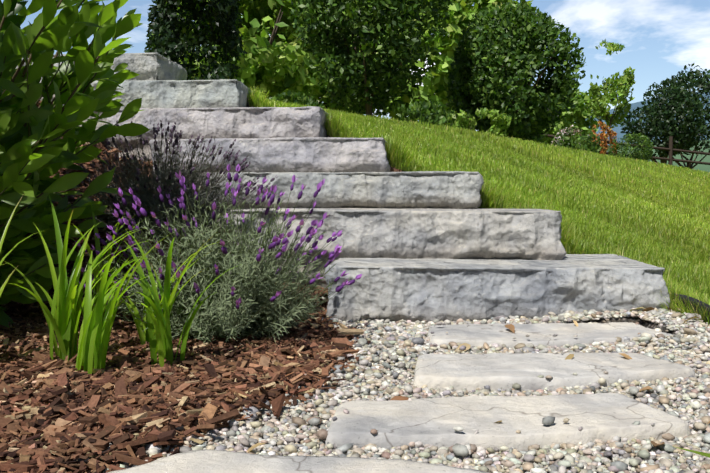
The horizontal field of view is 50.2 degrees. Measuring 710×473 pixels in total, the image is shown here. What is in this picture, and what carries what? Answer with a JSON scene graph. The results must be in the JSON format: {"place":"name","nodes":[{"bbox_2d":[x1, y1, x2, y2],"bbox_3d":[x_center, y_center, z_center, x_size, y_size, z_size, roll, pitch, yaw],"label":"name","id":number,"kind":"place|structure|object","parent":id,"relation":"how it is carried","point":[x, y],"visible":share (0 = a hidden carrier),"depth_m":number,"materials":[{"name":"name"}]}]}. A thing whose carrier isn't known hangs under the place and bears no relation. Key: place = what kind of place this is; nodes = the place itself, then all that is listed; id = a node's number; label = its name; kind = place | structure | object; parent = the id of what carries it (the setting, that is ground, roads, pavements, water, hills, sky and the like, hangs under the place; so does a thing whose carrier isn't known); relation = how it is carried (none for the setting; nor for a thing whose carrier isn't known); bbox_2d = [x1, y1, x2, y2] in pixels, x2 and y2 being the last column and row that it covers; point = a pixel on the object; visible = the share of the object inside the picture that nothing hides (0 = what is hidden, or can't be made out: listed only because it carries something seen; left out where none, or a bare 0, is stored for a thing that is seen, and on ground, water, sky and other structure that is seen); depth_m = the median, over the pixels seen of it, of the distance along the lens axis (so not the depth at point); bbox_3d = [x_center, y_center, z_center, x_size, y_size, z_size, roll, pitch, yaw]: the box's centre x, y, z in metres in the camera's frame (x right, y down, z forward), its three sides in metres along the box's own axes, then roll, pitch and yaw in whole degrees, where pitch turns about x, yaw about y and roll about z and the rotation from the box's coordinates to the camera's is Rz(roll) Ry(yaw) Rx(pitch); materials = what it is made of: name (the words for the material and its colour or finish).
{"place":"outdoors","nodes":[
{"label":"outdoors","id":0,"kind":"place"},
{"bbox_2d":[1,0,709,130],"label":"sky","id":1,"kind":"structure","parent":0,"point":[659,38],"materials":[{"name":"blue"}]},
{"bbox_2d":[24,135,709,472],"bbox_3d":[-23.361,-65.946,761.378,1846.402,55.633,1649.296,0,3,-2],"label":"ground","id":2,"kind":"structure","parent":0,"point":[648,324],"depth_m":2.38,"materials":[{"name":"soil"}]},
{"bbox_2d":[0,0,149,327],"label":"leafy shrub","id":3,"kind":"object","parent":2,"relation":"on","point":[27,170],"visible":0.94,"depth_m":2.18,"materials":[{"name":"green plant"}]},
{"bbox_2d":[15,52,186,100],"bbox_3d":[-1.684,-0.896,5.006,1.048,0.513,0.654,0,3,4],"label":"stone step","id":4,"kind":"object","parent":2,"relation":"on","point":[152,66],"visible":0.15,"depth_m":4.68,"materials":[{"name":"grey stone"}]},
{"bbox_2d":[0,194,240,373],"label":"daylily fans","id":5,"kind":"object","parent":2,"relation":"on","point":[63,319],"visible":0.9,"depth_m":1.75,"materials":[{"name":"green plant"}]},
{"bbox_2d":[63,79,250,150],"bbox_3d":[-1.213,-0.682,4.756,1.152,0.511,0.652,0,3,4],"label":"stone step","id":6,"kind":"object","parent":2,"relation":"on","point":[220,93],"visible":0.27,"depth_m":4.45,"materials":[{"name":"grey stone"}]},
{"bbox_2d":[0,100,376,472],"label":"bark mulch chips","id":7,"kind":"object","parent":2,"relation":"on","point":[122,401],"visible":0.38,"depth_m":1.56,"materials":[{"name":"brown wood"}]},
{"bbox_2d":[63,119,278,238],"bbox_3d":[-0.740,-0.215,2.973,0.803,0.485,0.825,2,3,31],"label":"lavender","id":8,"kind":"object","parent":7,"relation":"on","point":[167,182],"visible":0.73,"depth_m":2.89,"materials":[{"name":"purple plant"}]},
{"bbox_2d":[65,317,330,471],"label":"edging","id":9,"kind":"object","parent":7,"relation":"on","point":[177,428],"visible":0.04,"depth_m":1.17,"materials":[{"name":"black plastic"}]},
{"bbox_2d":[74,164,361,343],"bbox_3d":[-0.384,0.047,2.163,0.814,0.517,0.805,0,3,-2],"label":"lavender","id":10,"kind":"object","parent":7,"relation":"on","point":[245,300],"visible":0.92,"depth_m":2.05,"materials":[{"name":"green plant"}]},
{"bbox_2d":[144,0,248,79],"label":"tree","id":11,"kind":"object","parent":2,"relation":"on","point":[164,18],"visible":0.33,"depth_m":16.14,"materials":[{"name":"green plant"}]},
{"bbox_2d":[106,106,327,161],"bbox_3d":[-0.753,-0.469,4.447,1.242,0.511,0.650,0,3,5],"label":"stone step","id":12,"kind":"object","parent":2,"relation":"on","point":[256,122],"visible":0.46,"depth_m":4.14,"materials":[{"name":"grey stone"}]},
{"bbox_2d":[147,0,327,104],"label":"tree","id":13,"kind":"object","parent":2,"relation":"on","point":[275,67],"visible":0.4,"depth_m":28.96,"materials":[{"name":"green plant"}]},
{"bbox_2d":[149,137,389,186],"bbox_3d":[-0.422,-0.259,4.078,1.252,0.500,0.655,0,3,7],"label":"stone step","id":14,"kind":"object","parent":2,"relation":"on","point":[310,154],"visible":0.42,"depth_m":3.75,"materials":[{"name":"grey stone"}]},
{"bbox_2d":[107,449,487,472],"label":"flagstone","id":15,"kind":"object","parent":2,"relation":"on","point":[207,461],"visible":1,"depth_m":1.06,"materials":[{"name":"stone"}]},
{"bbox_2d":[269,90,326,108],"bbox_3d":[-0.846,-1.627,10.476,0.962,0.768,0.929,0,3,-2],"label":"shrub","id":16,"kind":"object","parent":2,"relation":"on","point":[290,97],"visible":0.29,"depth_m":10.35,"materials":[{"name":"green plant"}]},
{"bbox_2d":[240,0,413,113],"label":"tree","id":17,"kind":"object","parent":2,"relation":"on","point":[325,100],"depth_m":37.22,"materials":[{"name":"green plant"}]},
{"bbox_2d":[203,171,483,230],"bbox_3d":[-0.050,-0.065,3.648,1.299,0.479,0.651,0,3,7],"label":"stone step","id":18,"kind":"object","parent":2,"relation":"on","point":[437,189],"visible":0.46,"depth_m":3.33,"materials":[{"name":"grey stone"}]},
{"bbox_2d":[5,296,709,452],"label":"dry leaf litter","id":19,"kind":"object","parent":2,"relation":"on","point":[511,327],"visible":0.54,"depth_m":1.82,"materials":[{"name":"brown plant"}]},
{"bbox_2d":[288,0,452,116],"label":"hornbeam shrub","id":20,"kind":"object","parent":2,"relation":"on","point":[327,24],"visible":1,"depth_m":11.35,"materials":[{"name":"green plant"}]},
{"bbox_2d":[229,208,565,287],"bbox_3d":[0.162,0.131,3.135,1.298,0.493,0.654,0,3,5],"label":"stone step","id":21,"kind":"object","parent":2,"relation":"on","point":[478,233],"visible":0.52,"depth_m":2.82,"materials":[{"name":"grey stone"}]},
{"bbox_2d":[93,297,709,472],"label":"gravel pebbles","id":22,"kind":"object","parent":2,"relation":"on","point":[374,370],"visible":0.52,"depth_m":1.32,"materials":[{"name":"grey gravel"}]},
{"bbox_2d":[397,101,452,126],"bbox_3d":[0.964,-1.599,10.929,0.880,0.757,0.949,0,3,-2],"label":"shrub","id":23,"kind":"object","parent":2,"relation":"on","point":[427,109],"visible":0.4,"depth_m":10.68,"materials":[{"name":"green plant"}]},
{"bbox_2d":[355,0,541,123],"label":"tree","id":24,"kind":"object","parent":2,"relation":"on","point":[434,81],"visible":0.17,"depth_m":32.51,"materials":[{"name":"green plant"}]},
{"bbox_2d":[432,109,477,131],"bbox_3d":[1.580,-1.681,12.377,0.918,0.755,0.902,0,3,-2],"label":"border perennial","id":25,"kind":"object","parent":2,"relation":"on","point":[453,114],"visible":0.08,"depth_m":12.18,"materials":[{"name":"green plant"}]},
{"bbox_2d":[453,108,511,136],"bbox_3d":[1.913,-1.618,11.594,0.932,0.755,0.776,1,3,18],"label":"shrub","id":26,"kind":"object","parent":2,"relation":"on","point":[503,119],"visible":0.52,"depth_m":11.62,"materials":[{"name":"green plant"}]},
{"bbox_2d":[324,254,669,321],"bbox_3d":[0.476,0.266,2.786,1.144,0.368,0.666,0,3,5],"label":"stone step","id":27,"kind":"object","parent":2,"relation":"on","point":[414,290],"visible":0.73,"depth_m":2.49,"materials":[{"name":"grey stone"}]},
{"bbox_2d":[325,393,689,451],"bbox_3d":[0.263,0.344,1.364,0.635,0.063,0.280,0,3,-2],"label":"flagstone","id":28,"kind":"object","parent":2,"relation":"on","point":[600,416],"visible":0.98,"depth_m":1.31,"materials":[{"name":"stone"}]},
{"bbox_2d":[315,303,709,354],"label":"gravel pebbles","id":29,"kind":"object","parent":2,"relation":"on","point":[389,336],"visible":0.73,"depth_m":2.18,"materials":[{"name":"grey gravel"}]},
{"bbox_2d":[444,0,585,140],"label":"hornbeam shrub","id":30,"kind":"object","parent":2,"relation":"on","point":[525,59],"visible":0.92,"depth_m":12.36,"materials":[{"name":"green plant"}]},
{"bbox_2d":[529,132,548,144],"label":"shrub","id":31,"kind":"object","parent":2,"relation":"on","point":[541,139],"depth_m":14.49,"materials":[{"name":"green plant"}]},
{"bbox_2d":[427,322,672,348],"bbox_3d":[0.556,0.302,2.206,0.715,0.061,0.310,0,3,-2],"label":"flagstone","id":32,"kind":"object","parent":2,"relation":"on","point":[475,335],"visible":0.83,"depth_m":2.17,"materials":[{"name":"stone"}]},
{"bbox_2d":[413,352,694,391],"bbox_3d":[0.448,0.323,1.766,0.654,0.064,0.279,0,3,-2],"label":"flagstone","id":33,"kind":"object","parent":2,"relation":"on","point":[493,371],"visible":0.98,"depth_m":1.70,"materials":[{"name":"stone"}]},
{"bbox_2d":[526,84,601,145],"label":"tree","id":34,"kind":"object","parent":2,"relation":"on","point":[581,113],"visible":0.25,"depth_m":42.12,"materials":[{"name":"green plant"}]},
{"bbox_2d":[551,125,583,150],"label":"pink flower shrub","id":35,"kind":"object","parent":2,"relation":"on","point":[566,132],"visible":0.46,"depth_m":18.93,"materials":[{"name":"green plant"}]},
{"bbox_2d":[557,130,601,153],"bbox_3d":[4.610,-1.804,15.543,0.872,0.732,0.953,0,3,-2],"label":"shrub","id":36,"kind":"object","parent":2,"relation":"on","point":[586,143],"visible":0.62,"depth_m":15.27,"materials":[{"name":"green plant"}]},
{"bbox_2d":[450,123,709,165],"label":"garden fence","id":37,"kind":"object","parent":2,"relation":"on","point":[670,159],"visible":0.19,"depth_m":22.76,"materials":[{"name":"brown wood"}]},
{"bbox_2d":[592,121,618,154],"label":"copper shrub","id":38,"kind":"object","parent":2,"relation":"on","point":[612,134],"visible":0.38,"depth_m":21.35,"materials":[{"name":"orange plant"}]},
{"bbox_2d":[587,39,635,150],"bbox_3d":[9.488,-4.741,27.990,1.697,5.133,1.802,0,3,-2],"label":"slender tree","id":39,"kind":"object","parent":2,"relation":"on","point":[615,85],"visible":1,"depth_m":27.80,"materials":[{"name":"green plant"}]},
{"bbox_2d":[607,132,653,161],"bbox_3d":[7.356,-2.225,20.120,1.203,1.111,1.259,0,3,-2],"label":"shrub","id":40,"kind":"object","parent":2,"relation":"on","point":[645,153],"visible":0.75,"depth_m":19.84,"materials":[{"name":"green plant"}]},
{"bbox_2d":[620,83,707,163],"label":"dark tree","id":41,"kind":"object","parent":2,"relation":"on","point":[682,137],"visible":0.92,"depth_m":50.91,"materials":[{"name":"green plant"}]},
{"bbox_2d":[641,63,709,168],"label":"dark tree","id":42,"kind":"object","parent":2,"relation":"on","point":[702,85],"visible":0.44,"depth_m":57.44,"materials":[{"name":"green plant"}]},
{"bbox_2d":[672,293,709,322],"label":"lawn edging","id":43,"kind":"object","parent":2,"relation":"on","point":[690,299],"visible":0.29,"depth_m":2.30,"materials":[{"name":"black plastic"}]},
{"bbox_2d":[673,446,709,457],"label":"blade","id":44,"kind":"object","parent":2,"relation":"on","point":[702,453],"visible":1,"depth_m":0.83,"materials":[{"name":"green plant"}]},
{"bbox_2d":[186,79,709,324],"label":"lawn grass","id":45,"kind":"structure","parent":0,"point":[657,214],"depth_m":4.82,"materials":[{"name":"green plant"}]},
{"bbox_2d":[589,92,709,144],"bbox_3d":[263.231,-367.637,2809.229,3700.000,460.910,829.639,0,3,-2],"label":"mountain","id":46,"kind":"structure","parent":0,"point":[617,129],"depth_m":2897.79,"materials":[{"name":"blue"}]},
{"bbox_2d":[607,140,709,172],"bbox_3d":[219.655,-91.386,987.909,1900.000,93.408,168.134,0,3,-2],"label":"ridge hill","id":47,"kind":"structure","parent":0,"point":[702,167],"depth_m":980.52,"materials":[{"name":"green plant"}]}
]}

